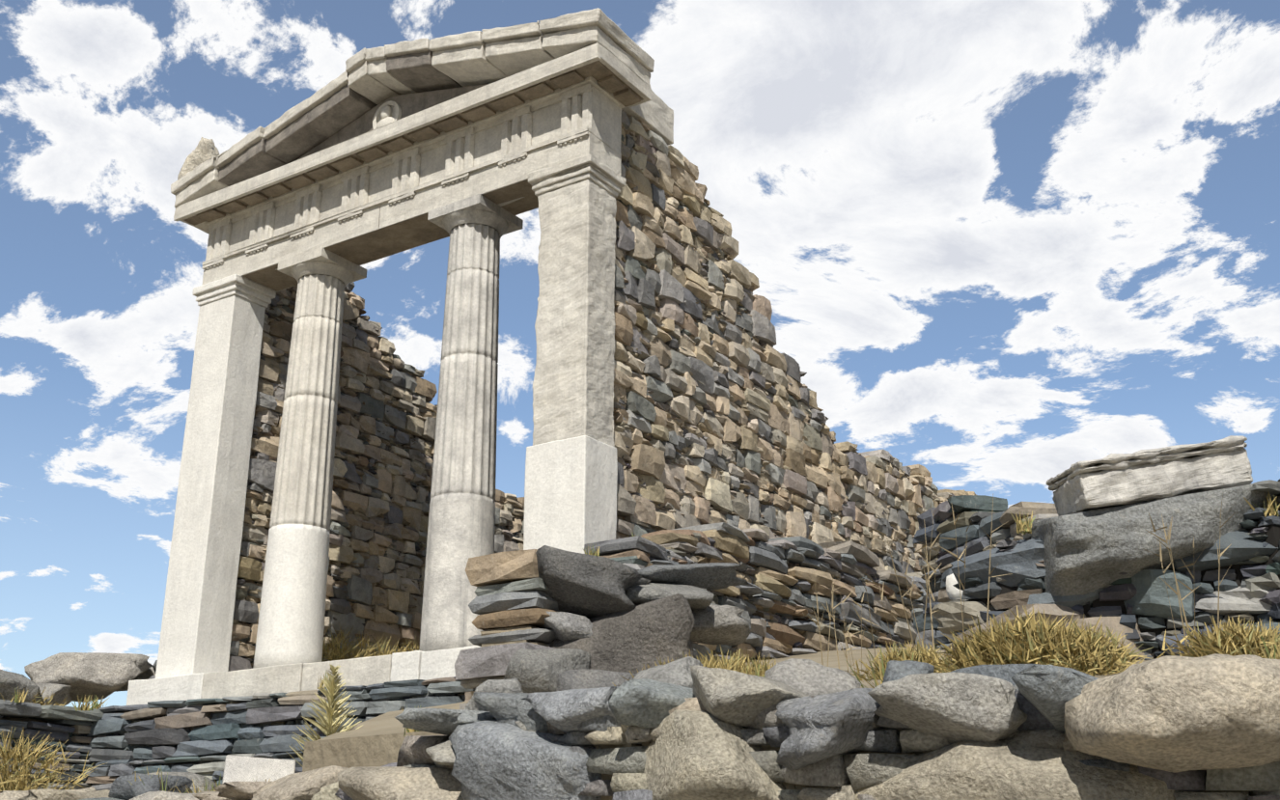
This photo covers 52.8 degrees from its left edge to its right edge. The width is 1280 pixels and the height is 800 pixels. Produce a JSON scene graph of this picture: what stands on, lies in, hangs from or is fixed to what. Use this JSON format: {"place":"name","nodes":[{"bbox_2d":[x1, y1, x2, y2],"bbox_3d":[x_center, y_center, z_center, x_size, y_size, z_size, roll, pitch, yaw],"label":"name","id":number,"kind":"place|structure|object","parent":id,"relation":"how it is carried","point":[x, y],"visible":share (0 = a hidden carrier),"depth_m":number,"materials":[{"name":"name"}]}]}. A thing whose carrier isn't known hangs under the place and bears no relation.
{"place":"outdoors","nodes":[
{"label":"outdoors","id":0,"kind":"place"},
{"bbox_2d":[0,694,465,723],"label":"terrace ground","id":1,"kind":"structure","parent":0,"point":[20,719],"depth_m":11.66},
{"bbox_2d":[0,652,155,706],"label":"terrace rocks","id":2,"kind":"object","parent":1,"relation":"on","point":[70,676],"visible":0.83,"depth_m":13.40,"materials":[{"name":"stone"}]},
{"bbox_2d":[148,660,157,679],"bbox_3d":[-4.593,2.940,13.511,1.226,0.876,0.542,-12,-22,31],"label":"ruined wall stub","id":3,"kind":"object","parent":1,"relation":"on","point":[154,669],"depth_m":13.68,"materials":[{"name":"stone"}]},
{"bbox_2d":[302,731,445,772],"bbox_3d":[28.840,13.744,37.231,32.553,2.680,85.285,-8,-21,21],"label":"stone block","id":4,"kind":"structure","parent":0,"point":[380,750],"depth_m":6.83,"materials":[{"name":"brown stone"}]},
{"bbox_2d":[454,522,927,709],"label":"stone wall","id":5,"kind":"structure","parent":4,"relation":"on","point":[509,598],"depth_m":10.73,"materials":[{"name":"stone"}]},
{"bbox_2d":[481,546,803,655],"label":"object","id":6,"kind":"object","parent":5,"relation":"attached to","point":[514,642],"depth_m":8.37,"materials":[{"name":"grey stone"}]},
{"bbox_2d":[0,0,1279,707],"label":"sky","id":7,"kind":"structure","parent":0,"point":[1001,247],"materials":[{"name":"blue"}]},
{"bbox_2d":[318,647,1148,740],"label":"rising ground","id":8,"kind":"structure","parent":0,"point":[387,723],"depth_m":8.73,"materials":[{"name":"brown soil"}]},
{"bbox_2d":[126,645,481,705],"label":"stone step","id":9,"kind":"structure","parent":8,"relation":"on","point":[372,670],"depth_m":11.25,"materials":[{"name":"beige stone"}]},
{"bbox_2d":[155,274,276,678],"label":"pillar","id":10,"kind":"structure","parent":9,"relation":"on","point":[200,597],"depth_m":13.04,"materials":[{"name":"stone"}]},
{"bbox_2d":[252,247,366,668],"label":"column","id":11,"kind":"structure","parent":9,"relation":"on","point":[291,626],"depth_m":12.41,"materials":[{"name":"stone"}]},
{"bbox_2d":[419,194,523,651],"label":"column","id":12,"kind":"structure","parent":9,"relation":"on","point":[461,523],"depth_m":11.39,"materials":[{"name":"grey stone"}]},
{"bbox_2d":[523,435,617,554],"bbox_3d":[-0.568,1.159,10.466,0.623,1.626,0.471,-12,-22,31],"label":"pillar base","id":13,"kind":"object","parent":9,"relation":"on","point":[570,494],"visible":0.54,"depth_m":10.40,"materials":[{"name":"stone"}]},
{"bbox_2d":[527,153,626,446],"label":"pillar","id":14,"kind":"structure","parent":13,"relation":"on","point":[573,376],"depth_m":10.97,"materials":[{"name":"stone"}]},
{"bbox_2d":[173,42,651,292],"bbox_3d":[-2.493,-2.053,12.858,5.643,0.955,0.873,-12,-22,31],"label":"entablature","id":15,"kind":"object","parent":14,"relation":"on","point":[378,193],"visible":1,"depth_m":12.44,"materials":[{"name":"stone"}]},
{"bbox_2d":[296,83,488,160],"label":"pediment","id":16,"kind":"structure","parent":15,"relation":"on","point":[402,106],"depth_m":13.01,"materials":[{"name":"beige stone"}]},
{"bbox_2d":[376,105,394,128],"bbox_3d":[-2.562,-2.845,13.009,0.234,0.286,0.099,-12,-22,31],"label":"pediment medallion bust","id":17,"kind":"object","parent":16,"relation":"attached to","point":[386,114],"visible":0.77,"depth_m":12.98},
{"bbox_2d":[170,7,654,207],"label":"raking cornice","id":18,"kind":"structure","parent":15,"relation":"on","point":[367,80],"depth_m":12.74,"materials":[{"name":"beige stone"}]},
{"bbox_2d":[177,137,219,179],"bbox_3d":[-4.841,-2.571,14.391,0.429,0.726,0.409,-12,-22,31],"label":"roof ornament","id":19,"kind":"object","parent":18,"relation":"on","point":[205,150],"visible":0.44,"depth_m":14.27,"materials":[{"name":"stone"}]},
{"bbox_2d":[911,478,1279,661],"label":"ruin slate wall","id":20,"kind":"structure","parent":8,"relation":"on","point":[1019,557],"depth_m":6.95,"materials":[{"name":"grey stone"}]},
{"bbox_2d":[946,573,962,600],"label":"marble fragments","id":21,"kind":"object","parent":20,"relation":"on","point":[953,592],"visible":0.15,"depth_m":10.33,"materials":[{"name":"white stone"}]},
{"bbox_2d":[1030,483,1277,596],"bbox_3d":[2.869,0.802,6.994,1.431,0.571,1.007,-12,-22,31],"label":"boulder","id":22,"kind":"object","parent":20,"relation":"on","point":[1089,551],"depth_m":6.80,"materials":[{"name":"grey stone"}]},
{"bbox_2d":[1045,435,1252,516],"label":"stone slab","id":23,"kind":"structure","parent":22,"relation":"on","point":[1111,480],"depth_m":6.89,"materials":[{"name":"beige stone"}]},
{"bbox_2d":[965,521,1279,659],"bbox_3d":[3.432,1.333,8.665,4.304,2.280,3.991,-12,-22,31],"label":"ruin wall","id":24,"kind":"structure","parent":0,"point":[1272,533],"depth_m":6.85,"materials":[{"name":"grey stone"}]},
{"label":"ground","id":25,"kind":"structure","parent":0,"visible":0},
{"bbox_2d":[0,665,1279,799],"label":"boulder wall","id":26,"kind":"structure","parent":25,"relation":"on","point":[969,737],"depth_m":4.77,"materials":[{"name":"stone"}]},
{"bbox_2d":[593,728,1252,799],"bbox_3d":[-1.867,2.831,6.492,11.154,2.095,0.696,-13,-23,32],"label":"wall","id":27,"kind":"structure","parent":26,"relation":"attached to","point":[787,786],"depth_m":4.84,"materials":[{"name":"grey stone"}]},
{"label":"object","id":28,"kind":"structure","parent":0,"visible":0},
{"bbox_2d":[42,748,150,763],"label":"terrace wall","id":29,"kind":"structure","parent":28,"relation":"on","point":[99,748],"depth_m":11.85,"materials":[{"name":"black stone"}]},
{"bbox_2d":[108,772,216,799],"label":"court rubble rocks","id":30,"kind":"object","parent":28,"relation":"on","point":[123,788],"visible":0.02,"depth_m":7.82,"materials":[{"name":"stone"}]},
{"bbox_2d":[0,676,473,790],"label":"terrace slate walls","id":31,"kind":"structure","parent":28,"relation":"on","point":[205,737],"depth_m":11.24,"materials":[{"name":"stone"}]},
{"bbox_2d":[222,755,295,783],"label":"stone block","id":32,"kind":"structure","parent":28,"relation":"on","point":[236,768],"depth_m":7.92,"materials":[{"name":"white stone"}]},
{"bbox_2d":[227,110,976,671],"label":"cella rubble walls","id":33,"kind":"structure","parent":28,"relation":"on","point":[718,417],"depth_m":13.49,"materials":[{"name":"stone"}]},
{"bbox_2d":[623,88,673,145],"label":"stone block","id":34,"kind":"structure","parent":33,"relation":"on","point":[655,114],"depth_m":12.51,"materials":[{"name":"beige stone"}]},
{"bbox_2d":[0,490,1279,793],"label":"dry grass","id":35,"kind":"object","parent":28,"relation":"on","point":[1054,643],"visible":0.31,"depth_m":6.03,"materials":[{"name":"yellow plant"}]},
{"bbox_2d":[464,545,1279,773],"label":"loose boulders","id":36,"kind":"object","parent":28,"relation":"on","point":[610,623],"visible":0.65,"depth_m":5.20,"materials":[{"name":"stone"}]}
]}

